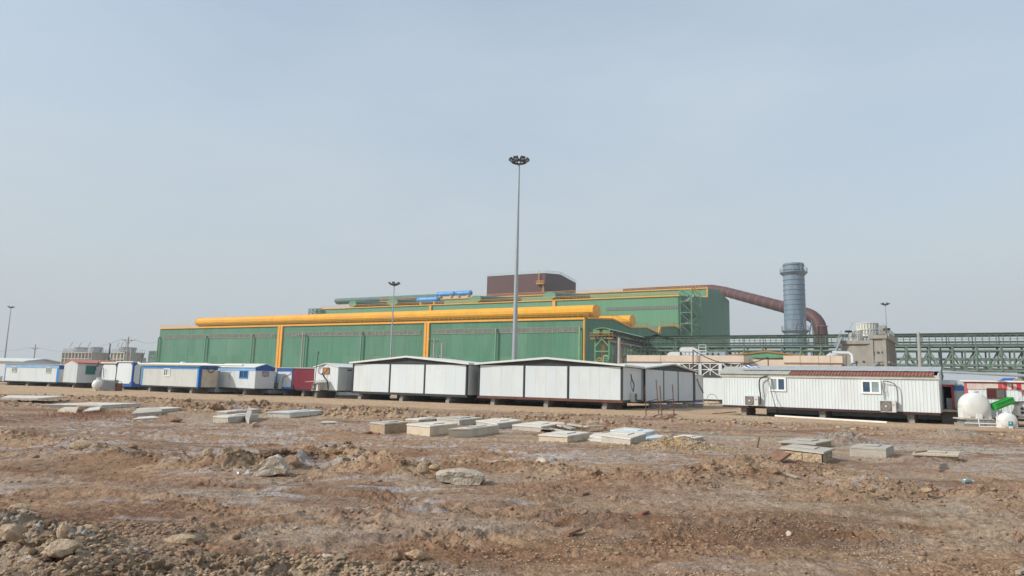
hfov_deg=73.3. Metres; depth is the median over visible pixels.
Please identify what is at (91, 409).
concrete slab
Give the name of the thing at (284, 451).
clod
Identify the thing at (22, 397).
concrete slab
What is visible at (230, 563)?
clod
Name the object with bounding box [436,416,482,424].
concrete chamber
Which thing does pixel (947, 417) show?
block plinth
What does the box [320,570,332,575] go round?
clod
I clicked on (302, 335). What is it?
power pole
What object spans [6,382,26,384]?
block pier
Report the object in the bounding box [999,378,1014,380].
folded tarpaulin
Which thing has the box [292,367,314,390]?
site cabin
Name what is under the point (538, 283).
rooftop structure
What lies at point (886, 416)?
cabin underside
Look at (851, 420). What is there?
plastic pipe
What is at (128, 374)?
site cabin
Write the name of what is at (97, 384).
water tank
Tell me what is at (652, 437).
concrete slab
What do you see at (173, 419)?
boulder
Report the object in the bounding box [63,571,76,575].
clod
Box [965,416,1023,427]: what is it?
water pipes
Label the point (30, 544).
clod
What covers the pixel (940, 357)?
steel post
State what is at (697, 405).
block pier
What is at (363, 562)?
clod
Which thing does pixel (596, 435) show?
concrete slab
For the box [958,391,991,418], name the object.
water tank
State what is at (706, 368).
window
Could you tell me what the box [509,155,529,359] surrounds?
floodlight mast
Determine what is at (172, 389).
block pier
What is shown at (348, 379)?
door
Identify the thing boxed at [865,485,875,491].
boulder
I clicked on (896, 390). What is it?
hose
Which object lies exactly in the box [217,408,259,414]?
concrete chamber
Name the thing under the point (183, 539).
boulder
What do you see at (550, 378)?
site cabin
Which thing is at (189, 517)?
boulder
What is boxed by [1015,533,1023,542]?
boulder
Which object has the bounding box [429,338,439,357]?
power pole
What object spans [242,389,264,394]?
block pier
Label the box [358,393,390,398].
block pier
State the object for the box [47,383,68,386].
block pier
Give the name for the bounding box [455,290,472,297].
blue tank
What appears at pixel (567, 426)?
loose slab
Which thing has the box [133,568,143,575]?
clod
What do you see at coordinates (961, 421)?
block plinth
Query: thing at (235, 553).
clod
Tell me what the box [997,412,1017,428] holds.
water tank
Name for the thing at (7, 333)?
floodlight mast
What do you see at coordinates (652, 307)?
factory hall
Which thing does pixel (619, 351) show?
power pole
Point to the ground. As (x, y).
(194, 429)
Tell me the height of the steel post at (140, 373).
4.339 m
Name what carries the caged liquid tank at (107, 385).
on the ground
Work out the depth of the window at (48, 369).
92.81 m
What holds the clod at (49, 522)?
on the ground
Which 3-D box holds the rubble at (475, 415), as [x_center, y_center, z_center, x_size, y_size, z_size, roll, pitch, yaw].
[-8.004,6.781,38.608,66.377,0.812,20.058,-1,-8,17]
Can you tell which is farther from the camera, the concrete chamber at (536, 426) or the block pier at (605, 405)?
the block pier at (605, 405)
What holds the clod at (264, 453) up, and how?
on the ground
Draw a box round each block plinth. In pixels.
[941,412,957,423]
[953,417,995,426]
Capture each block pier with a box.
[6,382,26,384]
[26,382,47,385]
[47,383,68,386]
[72,384,91,387]
[122,386,148,389]
[148,386,167,391]
[168,387,187,391]
[189,388,208,393]
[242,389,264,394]
[283,390,302,395]
[301,391,314,395]
[314,391,335,397]
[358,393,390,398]
[399,395,430,400]
[445,397,475,402]
[490,398,515,404]
[544,400,566,406]
[602,402,622,408]
[648,404,670,408]
[667,403,687,408]
[683,403,703,407]
[741,408,755,414]
[819,411,831,417]
[907,414,917,422]
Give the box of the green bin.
[990,397,1014,415]
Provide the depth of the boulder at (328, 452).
15.85 m
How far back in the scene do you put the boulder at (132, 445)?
17.11 m
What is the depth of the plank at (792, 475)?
14.68 m
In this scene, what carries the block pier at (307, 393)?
on the ground
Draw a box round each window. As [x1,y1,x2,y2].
[12,366,16,371]
[46,367,50,372]
[85,366,95,373]
[163,368,170,375]
[239,370,247,377]
[323,367,329,373]
[681,363,697,374]
[701,363,718,374]
[722,363,740,368]
[769,377,785,390]
[861,380,880,393]
[986,388,1005,398]
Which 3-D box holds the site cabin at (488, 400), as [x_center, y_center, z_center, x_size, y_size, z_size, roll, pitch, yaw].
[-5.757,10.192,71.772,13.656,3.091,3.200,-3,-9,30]
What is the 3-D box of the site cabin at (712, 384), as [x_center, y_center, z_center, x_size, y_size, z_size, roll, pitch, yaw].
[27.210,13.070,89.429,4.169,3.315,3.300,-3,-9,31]
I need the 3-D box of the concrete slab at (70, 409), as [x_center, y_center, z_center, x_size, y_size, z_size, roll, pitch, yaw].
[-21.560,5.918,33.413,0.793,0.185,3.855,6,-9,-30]
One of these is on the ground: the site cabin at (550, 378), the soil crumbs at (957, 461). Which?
the soil crumbs at (957, 461)
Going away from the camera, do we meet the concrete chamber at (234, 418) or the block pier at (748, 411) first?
the concrete chamber at (234, 418)
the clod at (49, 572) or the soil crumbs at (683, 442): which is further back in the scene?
the soil crumbs at (683, 442)
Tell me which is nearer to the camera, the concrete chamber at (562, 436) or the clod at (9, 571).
the clod at (9, 571)
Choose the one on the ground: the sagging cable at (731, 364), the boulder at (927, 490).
the boulder at (927, 490)
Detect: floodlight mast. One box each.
[4,306,13,357]
[388,282,400,356]
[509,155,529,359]
[880,303,889,325]
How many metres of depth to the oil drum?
77.12 m
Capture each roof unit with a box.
[667,345,705,354]
[702,352,727,354]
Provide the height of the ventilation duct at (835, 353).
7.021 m
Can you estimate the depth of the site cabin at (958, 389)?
45.70 m
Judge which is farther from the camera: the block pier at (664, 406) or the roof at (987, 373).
the block pier at (664, 406)
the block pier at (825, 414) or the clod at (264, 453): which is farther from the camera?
the block pier at (825, 414)
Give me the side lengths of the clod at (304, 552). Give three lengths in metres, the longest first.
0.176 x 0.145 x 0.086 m
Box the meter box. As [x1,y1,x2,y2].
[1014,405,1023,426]
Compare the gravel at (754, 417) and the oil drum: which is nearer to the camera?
the gravel at (754, 417)
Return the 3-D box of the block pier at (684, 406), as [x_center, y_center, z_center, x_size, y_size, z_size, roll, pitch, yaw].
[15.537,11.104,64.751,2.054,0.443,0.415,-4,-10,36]
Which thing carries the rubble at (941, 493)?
on the ground
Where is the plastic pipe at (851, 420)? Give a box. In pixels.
[775,415,887,423]
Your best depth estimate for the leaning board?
17.73 m
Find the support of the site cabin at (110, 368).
on the ground
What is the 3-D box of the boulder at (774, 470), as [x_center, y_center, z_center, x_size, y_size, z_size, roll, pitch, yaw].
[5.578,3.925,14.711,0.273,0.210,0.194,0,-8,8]
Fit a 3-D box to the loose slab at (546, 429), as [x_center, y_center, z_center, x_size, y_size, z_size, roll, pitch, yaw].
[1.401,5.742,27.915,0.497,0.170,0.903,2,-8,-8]
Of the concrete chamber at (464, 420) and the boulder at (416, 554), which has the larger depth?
the concrete chamber at (464, 420)
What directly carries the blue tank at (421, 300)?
on the factory hall at (652, 307)
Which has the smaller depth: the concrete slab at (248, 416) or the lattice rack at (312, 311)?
the concrete slab at (248, 416)
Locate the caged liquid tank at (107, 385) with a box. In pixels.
[102,380,118,390]
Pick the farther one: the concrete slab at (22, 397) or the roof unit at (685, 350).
the roof unit at (685, 350)
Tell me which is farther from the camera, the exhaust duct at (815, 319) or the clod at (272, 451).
the exhaust duct at (815, 319)
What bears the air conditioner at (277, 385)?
attached to the site cabin at (287, 383)
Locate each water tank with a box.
[92,378,108,390]
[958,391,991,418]
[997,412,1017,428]
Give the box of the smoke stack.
[780,262,809,355]
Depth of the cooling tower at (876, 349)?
104.34 m
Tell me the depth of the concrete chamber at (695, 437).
25.30 m
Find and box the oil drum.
[115,383,122,390]
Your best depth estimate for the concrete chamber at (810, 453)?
18.67 m
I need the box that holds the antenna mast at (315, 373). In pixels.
[313,351,318,394]
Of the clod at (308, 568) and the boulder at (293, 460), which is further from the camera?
the boulder at (293, 460)
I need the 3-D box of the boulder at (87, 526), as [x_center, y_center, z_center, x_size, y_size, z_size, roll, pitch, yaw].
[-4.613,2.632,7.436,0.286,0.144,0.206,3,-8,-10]
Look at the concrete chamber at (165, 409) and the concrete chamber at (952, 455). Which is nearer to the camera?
the concrete chamber at (952, 455)
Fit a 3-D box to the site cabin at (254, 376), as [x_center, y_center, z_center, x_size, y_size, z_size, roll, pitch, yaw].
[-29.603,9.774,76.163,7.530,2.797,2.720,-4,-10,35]
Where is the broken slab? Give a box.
[915,446,926,452]
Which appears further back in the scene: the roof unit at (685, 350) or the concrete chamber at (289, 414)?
the roof unit at (685, 350)
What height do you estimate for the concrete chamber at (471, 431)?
0.500 m
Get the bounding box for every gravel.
[663,428,1023,455]
[706,416,803,419]
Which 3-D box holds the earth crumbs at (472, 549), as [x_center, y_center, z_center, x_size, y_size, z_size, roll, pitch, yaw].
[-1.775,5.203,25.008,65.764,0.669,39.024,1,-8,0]
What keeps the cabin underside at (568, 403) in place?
on the ground
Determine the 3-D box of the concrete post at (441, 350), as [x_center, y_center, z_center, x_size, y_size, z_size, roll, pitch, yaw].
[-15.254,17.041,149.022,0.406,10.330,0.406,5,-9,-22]
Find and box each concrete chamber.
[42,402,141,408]
[137,407,181,411]
[213,413,258,422]
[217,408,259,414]
[267,410,323,417]
[370,420,407,433]
[405,417,437,421]
[406,421,457,435]
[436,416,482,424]
[448,425,498,436]
[476,417,521,427]
[512,421,565,431]
[538,430,588,442]
[601,430,646,444]
[610,427,655,435]
[674,435,703,440]
[779,438,833,446]
[780,444,834,462]
[850,444,893,457]
[912,450,960,461]
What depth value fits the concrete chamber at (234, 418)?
28.74 m
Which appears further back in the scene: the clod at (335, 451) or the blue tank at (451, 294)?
the blue tank at (451, 294)
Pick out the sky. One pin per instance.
(175, 162)
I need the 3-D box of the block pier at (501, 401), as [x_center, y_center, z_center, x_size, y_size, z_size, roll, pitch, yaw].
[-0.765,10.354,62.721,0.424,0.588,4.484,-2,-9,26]
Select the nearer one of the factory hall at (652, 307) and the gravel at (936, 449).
the gravel at (936, 449)
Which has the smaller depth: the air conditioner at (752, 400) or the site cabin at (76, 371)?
the air conditioner at (752, 400)
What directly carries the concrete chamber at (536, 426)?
on the ground
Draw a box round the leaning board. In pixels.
[767,451,790,461]
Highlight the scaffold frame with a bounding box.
[644,380,674,416]
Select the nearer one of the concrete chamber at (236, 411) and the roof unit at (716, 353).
the concrete chamber at (236, 411)
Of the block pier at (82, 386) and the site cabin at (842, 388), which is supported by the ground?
the block pier at (82, 386)
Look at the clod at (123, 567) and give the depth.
6.15 m
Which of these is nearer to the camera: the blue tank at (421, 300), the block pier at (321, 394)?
the block pier at (321, 394)
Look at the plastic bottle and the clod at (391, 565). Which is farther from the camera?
the plastic bottle
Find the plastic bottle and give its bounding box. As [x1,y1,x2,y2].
[961,478,973,483]
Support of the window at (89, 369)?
in the site cabin at (76, 371)
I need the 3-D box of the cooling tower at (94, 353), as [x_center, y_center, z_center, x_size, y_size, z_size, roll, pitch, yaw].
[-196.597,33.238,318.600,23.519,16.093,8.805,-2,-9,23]
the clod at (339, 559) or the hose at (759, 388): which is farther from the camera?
the hose at (759, 388)
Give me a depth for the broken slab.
17.18 m
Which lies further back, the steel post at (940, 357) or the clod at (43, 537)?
the steel post at (940, 357)
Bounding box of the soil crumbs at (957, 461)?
[42,406,965,464]
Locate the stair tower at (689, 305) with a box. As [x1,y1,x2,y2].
[679,286,701,349]
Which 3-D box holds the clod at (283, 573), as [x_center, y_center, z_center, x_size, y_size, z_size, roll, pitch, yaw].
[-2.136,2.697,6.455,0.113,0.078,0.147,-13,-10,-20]
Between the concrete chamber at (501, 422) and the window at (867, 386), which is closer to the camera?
the concrete chamber at (501, 422)
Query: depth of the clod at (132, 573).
6.12 m
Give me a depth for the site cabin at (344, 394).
76.53 m
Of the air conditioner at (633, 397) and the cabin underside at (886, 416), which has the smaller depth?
the cabin underside at (886, 416)
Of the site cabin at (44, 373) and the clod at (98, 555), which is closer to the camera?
the clod at (98, 555)
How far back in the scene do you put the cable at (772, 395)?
49.46 m
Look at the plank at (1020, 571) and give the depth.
7.18 m
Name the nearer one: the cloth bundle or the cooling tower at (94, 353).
the cloth bundle
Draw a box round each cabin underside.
[516,399,626,406]
[766,387,945,421]
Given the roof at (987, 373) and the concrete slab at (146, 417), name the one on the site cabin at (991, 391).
the roof at (987, 373)
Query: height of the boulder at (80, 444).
0.285 m
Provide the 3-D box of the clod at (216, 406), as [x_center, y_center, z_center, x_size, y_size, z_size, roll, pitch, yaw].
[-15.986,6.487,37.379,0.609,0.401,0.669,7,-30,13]
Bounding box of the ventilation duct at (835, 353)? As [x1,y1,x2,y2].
[826,351,854,365]
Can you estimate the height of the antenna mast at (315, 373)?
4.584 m
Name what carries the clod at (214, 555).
on the ground
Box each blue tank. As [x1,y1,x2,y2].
[416,296,439,304]
[436,291,455,298]
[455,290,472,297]
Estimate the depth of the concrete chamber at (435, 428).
24.73 m
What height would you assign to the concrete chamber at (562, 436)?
0.425 m
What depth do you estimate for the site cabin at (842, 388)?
47.36 m
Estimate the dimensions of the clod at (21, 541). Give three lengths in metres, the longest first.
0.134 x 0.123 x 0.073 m
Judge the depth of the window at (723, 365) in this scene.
91.86 m
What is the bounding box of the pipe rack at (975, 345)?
[624,332,1023,380]
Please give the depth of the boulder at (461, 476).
12.79 m
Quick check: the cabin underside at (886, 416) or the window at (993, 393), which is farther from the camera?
the cabin underside at (886, 416)
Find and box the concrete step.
[943,410,957,411]
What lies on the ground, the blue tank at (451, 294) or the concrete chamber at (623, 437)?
the concrete chamber at (623, 437)
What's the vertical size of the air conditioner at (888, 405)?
0.820 m
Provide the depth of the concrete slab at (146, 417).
29.35 m
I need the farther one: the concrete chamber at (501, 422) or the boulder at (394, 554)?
the concrete chamber at (501, 422)
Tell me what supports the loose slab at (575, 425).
on the loose slab
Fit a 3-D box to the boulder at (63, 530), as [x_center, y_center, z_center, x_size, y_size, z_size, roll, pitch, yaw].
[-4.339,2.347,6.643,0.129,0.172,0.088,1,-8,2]
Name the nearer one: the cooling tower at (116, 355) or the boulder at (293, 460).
the boulder at (293, 460)
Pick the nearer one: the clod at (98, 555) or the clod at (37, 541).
the clod at (98, 555)
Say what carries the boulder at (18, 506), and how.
on the ground
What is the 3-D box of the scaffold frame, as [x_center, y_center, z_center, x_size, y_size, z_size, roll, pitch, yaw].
[10.123,7.461,46.572,1.742,2.558,6.681,-1,-8,20]
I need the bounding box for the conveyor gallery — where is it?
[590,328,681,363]
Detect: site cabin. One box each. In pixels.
[0,358,63,381]
[4,364,63,382]
[63,359,115,383]
[101,362,117,380]
[116,361,161,386]
[137,362,243,388]
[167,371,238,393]
[218,363,275,389]
[238,372,283,394]
[276,367,301,390]
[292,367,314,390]
[313,363,352,391]
[335,392,358,396]
[349,356,478,397]
[397,395,490,402]
[474,357,643,402]
[621,363,698,403]
[695,374,703,402]
[702,375,721,401]
[718,366,943,415]
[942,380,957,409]
[953,384,964,409]
[960,380,1023,420]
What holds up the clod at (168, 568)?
on the rubble at (118, 551)
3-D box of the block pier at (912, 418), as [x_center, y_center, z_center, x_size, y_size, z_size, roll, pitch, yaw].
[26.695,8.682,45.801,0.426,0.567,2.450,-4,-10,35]
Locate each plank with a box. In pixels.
[565,527,582,535]
[638,510,648,514]
[784,473,799,477]
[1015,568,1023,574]
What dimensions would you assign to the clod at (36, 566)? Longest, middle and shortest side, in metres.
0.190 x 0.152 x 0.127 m
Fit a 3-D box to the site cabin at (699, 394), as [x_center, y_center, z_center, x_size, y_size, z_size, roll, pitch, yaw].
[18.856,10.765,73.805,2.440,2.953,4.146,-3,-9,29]
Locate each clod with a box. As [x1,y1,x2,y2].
[5,568,20,574]
[10,567,39,575]
[13,539,25,544]
[24,542,33,547]
[24,564,42,568]
[32,538,41,545]
[38,531,55,542]
[41,566,57,575]
[43,518,57,526]
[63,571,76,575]
[91,553,103,557]
[94,533,107,540]
[112,562,132,572]
[129,570,138,575]
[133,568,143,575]
[139,561,148,570]
[145,555,165,569]
[164,561,176,568]
[165,564,172,570]
[192,553,206,564]
[211,551,219,558]
[212,403,223,409]
[220,558,239,568]
[230,551,239,556]
[247,552,260,556]
[258,449,272,457]
[266,448,277,453]
[268,560,275,566]
[279,571,289,575]
[280,448,288,454]
[297,550,308,554]
[304,565,314,573]
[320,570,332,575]
[331,552,348,566]
[332,449,340,453]
[359,559,370,564]
[379,562,389,569]
[388,562,395,571]
[396,455,406,462]
[411,560,418,565]
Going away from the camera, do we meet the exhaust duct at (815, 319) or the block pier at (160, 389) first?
the block pier at (160, 389)
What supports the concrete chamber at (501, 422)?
on the ground
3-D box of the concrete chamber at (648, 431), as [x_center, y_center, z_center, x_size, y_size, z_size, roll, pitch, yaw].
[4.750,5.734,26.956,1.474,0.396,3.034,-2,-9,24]
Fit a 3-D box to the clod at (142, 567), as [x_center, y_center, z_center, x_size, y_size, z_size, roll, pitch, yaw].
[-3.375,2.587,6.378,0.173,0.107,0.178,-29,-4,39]
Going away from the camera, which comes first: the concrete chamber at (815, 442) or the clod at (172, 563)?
the clod at (172, 563)
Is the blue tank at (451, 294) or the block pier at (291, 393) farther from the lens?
the blue tank at (451, 294)
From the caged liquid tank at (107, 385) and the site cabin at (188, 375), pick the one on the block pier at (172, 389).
the site cabin at (188, 375)
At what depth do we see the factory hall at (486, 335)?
218.47 m
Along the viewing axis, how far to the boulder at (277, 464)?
13.42 m
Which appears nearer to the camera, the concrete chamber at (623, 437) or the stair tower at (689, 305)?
the concrete chamber at (623, 437)
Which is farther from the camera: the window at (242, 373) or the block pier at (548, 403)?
the window at (242, 373)
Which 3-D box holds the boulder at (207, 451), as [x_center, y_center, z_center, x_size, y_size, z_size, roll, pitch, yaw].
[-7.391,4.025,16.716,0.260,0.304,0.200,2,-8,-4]
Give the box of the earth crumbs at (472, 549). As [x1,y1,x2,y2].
[0,405,1023,575]
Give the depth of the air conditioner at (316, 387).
69.28 m
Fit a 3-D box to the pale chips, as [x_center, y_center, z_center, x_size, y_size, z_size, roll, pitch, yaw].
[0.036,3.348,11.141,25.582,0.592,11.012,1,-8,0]
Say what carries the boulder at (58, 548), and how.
on the ground
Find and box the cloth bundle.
[743,365,760,367]
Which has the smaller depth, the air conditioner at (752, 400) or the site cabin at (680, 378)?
the air conditioner at (752, 400)
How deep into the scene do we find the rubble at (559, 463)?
14.47 m
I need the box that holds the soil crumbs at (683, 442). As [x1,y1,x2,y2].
[602,435,762,455]
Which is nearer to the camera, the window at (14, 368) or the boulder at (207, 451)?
the boulder at (207, 451)
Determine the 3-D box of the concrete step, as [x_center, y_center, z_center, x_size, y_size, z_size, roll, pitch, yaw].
[29.124,8.062,45.056,1.850,0.125,0.650,-4,-10,36]
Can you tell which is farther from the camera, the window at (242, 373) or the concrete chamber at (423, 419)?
the window at (242, 373)
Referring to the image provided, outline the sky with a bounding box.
[0,0,1023,383]
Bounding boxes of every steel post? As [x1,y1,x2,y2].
[138,354,142,390]
[939,347,941,367]
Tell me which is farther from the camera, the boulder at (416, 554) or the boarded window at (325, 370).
the boarded window at (325, 370)
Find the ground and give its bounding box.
[0,382,1023,575]
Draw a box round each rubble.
[0,393,1023,443]
[0,512,474,575]
[1,429,768,492]
[517,454,1023,553]
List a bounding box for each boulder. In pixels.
[0,524,25,541]
[6,503,28,510]
[40,539,80,557]
[56,522,69,538]
[69,440,101,449]
[77,524,99,529]
[128,443,137,448]
[163,533,198,544]
[165,417,182,421]
[187,515,195,519]
[202,447,212,455]
[231,533,240,538]
[249,454,290,476]
[251,422,259,427]
[284,455,300,467]
[324,449,332,455]
[385,548,402,560]
[405,549,425,560]
[417,462,428,474]
[428,464,439,470]
[436,468,485,485]
[536,458,547,462]
[766,467,779,473]
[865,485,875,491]
[921,487,931,493]
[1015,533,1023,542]
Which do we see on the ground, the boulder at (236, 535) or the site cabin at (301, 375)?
the boulder at (236, 535)
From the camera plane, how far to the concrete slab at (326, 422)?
30.00 m
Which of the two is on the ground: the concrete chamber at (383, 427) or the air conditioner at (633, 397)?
the concrete chamber at (383, 427)
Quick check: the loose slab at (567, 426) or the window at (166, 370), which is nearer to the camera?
the loose slab at (567, 426)
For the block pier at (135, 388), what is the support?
on the ground
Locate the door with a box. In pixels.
[345,375,351,390]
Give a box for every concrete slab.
[1,395,66,399]
[58,407,78,412]
[77,404,101,406]
[82,407,99,412]
[131,407,161,415]
[132,416,158,419]
[245,407,251,423]
[320,421,337,423]
[586,437,600,441]
[590,433,604,437]
[646,434,666,440]
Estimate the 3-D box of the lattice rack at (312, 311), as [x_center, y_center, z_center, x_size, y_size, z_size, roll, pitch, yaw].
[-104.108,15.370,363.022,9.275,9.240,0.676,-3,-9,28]
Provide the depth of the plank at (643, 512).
10.28 m
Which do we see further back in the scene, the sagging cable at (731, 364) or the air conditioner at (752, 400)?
the sagging cable at (731, 364)
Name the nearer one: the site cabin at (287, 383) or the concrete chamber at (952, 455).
the concrete chamber at (952, 455)
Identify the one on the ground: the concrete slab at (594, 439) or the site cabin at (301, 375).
the concrete slab at (594, 439)
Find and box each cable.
[693,350,767,364]
[767,376,777,414]
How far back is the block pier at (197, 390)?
75.32 m
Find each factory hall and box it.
[156,305,681,371]
[315,285,729,353]
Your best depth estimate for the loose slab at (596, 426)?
28.75 m
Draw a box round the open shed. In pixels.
[730,351,805,359]
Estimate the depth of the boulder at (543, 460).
16.57 m
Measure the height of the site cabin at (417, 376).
3.698 m
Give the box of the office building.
[627,355,845,402]
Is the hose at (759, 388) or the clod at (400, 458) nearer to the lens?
the clod at (400, 458)
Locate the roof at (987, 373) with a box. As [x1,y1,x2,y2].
[942,370,1023,376]
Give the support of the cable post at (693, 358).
on the ground
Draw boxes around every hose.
[758,375,767,404]
[883,381,897,407]
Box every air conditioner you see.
[274,382,281,388]
[311,384,320,390]
[630,393,636,402]
[745,396,758,406]
[880,400,896,412]
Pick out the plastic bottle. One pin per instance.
(966, 481)
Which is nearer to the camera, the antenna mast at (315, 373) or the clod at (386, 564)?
the clod at (386, 564)
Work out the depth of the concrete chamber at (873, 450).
20.54 m
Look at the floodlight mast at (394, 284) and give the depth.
150.26 m
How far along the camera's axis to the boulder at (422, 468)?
13.21 m
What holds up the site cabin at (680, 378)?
on the block pier at (684, 406)
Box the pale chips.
[1,459,1022,575]
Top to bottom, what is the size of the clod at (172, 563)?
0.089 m
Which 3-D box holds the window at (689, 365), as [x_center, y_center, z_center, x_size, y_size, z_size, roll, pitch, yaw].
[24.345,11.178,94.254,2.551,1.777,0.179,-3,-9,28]
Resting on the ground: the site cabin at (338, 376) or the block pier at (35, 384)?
the block pier at (35, 384)
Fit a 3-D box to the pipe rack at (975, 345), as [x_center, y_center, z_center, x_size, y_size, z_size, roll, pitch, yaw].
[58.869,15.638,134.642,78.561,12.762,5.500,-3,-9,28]
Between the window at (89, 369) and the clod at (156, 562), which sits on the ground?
the clod at (156, 562)
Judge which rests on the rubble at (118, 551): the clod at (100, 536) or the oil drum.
the clod at (100, 536)
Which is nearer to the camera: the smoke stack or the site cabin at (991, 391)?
the site cabin at (991, 391)
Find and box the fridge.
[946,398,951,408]
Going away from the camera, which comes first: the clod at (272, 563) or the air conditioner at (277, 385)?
the clod at (272, 563)
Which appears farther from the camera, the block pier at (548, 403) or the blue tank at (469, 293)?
the blue tank at (469, 293)
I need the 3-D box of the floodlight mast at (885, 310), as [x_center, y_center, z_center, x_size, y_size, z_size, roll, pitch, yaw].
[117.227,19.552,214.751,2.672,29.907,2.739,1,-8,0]
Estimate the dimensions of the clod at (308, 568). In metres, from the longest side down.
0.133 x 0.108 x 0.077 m
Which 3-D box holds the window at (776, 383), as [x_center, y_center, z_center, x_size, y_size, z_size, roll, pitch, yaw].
[19.103,6.926,49.492,1.166,0.985,0.100,-4,-10,35]
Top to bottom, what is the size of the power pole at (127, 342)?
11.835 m
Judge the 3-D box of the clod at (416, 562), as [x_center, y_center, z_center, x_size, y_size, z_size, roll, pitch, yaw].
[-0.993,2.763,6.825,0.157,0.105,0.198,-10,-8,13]
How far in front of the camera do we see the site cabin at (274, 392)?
76.88 m
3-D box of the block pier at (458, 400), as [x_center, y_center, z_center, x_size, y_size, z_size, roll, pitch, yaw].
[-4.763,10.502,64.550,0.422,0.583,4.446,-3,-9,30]
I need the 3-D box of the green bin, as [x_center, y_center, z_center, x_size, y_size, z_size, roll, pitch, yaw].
[30.146,7.594,42.207,1.315,1.849,0.572,1,-8,0]
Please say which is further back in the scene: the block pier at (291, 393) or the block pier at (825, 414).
the block pier at (291, 393)
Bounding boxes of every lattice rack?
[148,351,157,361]
[308,308,321,313]
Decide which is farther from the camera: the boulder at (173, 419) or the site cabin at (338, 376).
the site cabin at (338, 376)
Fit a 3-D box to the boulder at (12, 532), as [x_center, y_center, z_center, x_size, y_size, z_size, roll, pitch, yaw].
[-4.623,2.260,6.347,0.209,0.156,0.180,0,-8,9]
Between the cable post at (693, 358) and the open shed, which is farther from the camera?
the open shed
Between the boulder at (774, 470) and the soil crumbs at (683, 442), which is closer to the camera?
the boulder at (774, 470)
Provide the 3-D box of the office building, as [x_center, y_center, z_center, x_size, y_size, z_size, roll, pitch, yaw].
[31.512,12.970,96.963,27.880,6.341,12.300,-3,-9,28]
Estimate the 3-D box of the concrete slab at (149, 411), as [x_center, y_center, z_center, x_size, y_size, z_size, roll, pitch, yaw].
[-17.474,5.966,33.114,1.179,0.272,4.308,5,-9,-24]
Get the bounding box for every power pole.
[121,337,135,360]
[298,332,307,366]
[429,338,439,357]
[617,338,620,363]
[917,332,921,366]
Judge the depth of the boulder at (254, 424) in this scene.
27.03 m
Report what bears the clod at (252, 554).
on the ground
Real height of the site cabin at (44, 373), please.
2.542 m
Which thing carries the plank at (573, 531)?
on the ground
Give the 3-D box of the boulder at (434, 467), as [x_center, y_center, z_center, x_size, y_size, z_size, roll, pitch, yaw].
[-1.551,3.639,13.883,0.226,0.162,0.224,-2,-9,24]
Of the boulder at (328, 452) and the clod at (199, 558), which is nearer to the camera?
the clod at (199, 558)
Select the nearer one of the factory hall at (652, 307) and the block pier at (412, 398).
the block pier at (412, 398)
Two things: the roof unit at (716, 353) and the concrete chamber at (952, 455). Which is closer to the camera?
the concrete chamber at (952, 455)
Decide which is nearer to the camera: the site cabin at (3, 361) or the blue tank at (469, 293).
the site cabin at (3, 361)
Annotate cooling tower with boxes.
[61,342,110,364]
[110,343,145,361]
[834,322,896,365]
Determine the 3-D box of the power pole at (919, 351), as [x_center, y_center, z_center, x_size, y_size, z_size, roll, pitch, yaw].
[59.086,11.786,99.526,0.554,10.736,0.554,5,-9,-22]
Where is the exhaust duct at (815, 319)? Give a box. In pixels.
[623,285,828,355]
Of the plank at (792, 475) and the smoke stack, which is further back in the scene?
the smoke stack
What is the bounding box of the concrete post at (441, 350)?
[441,343,442,357]
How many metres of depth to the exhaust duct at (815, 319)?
339.78 m
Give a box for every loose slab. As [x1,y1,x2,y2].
[541,428,554,430]
[557,424,575,429]
[567,423,583,426]
[583,425,605,426]
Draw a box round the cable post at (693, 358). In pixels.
[692,350,693,369]

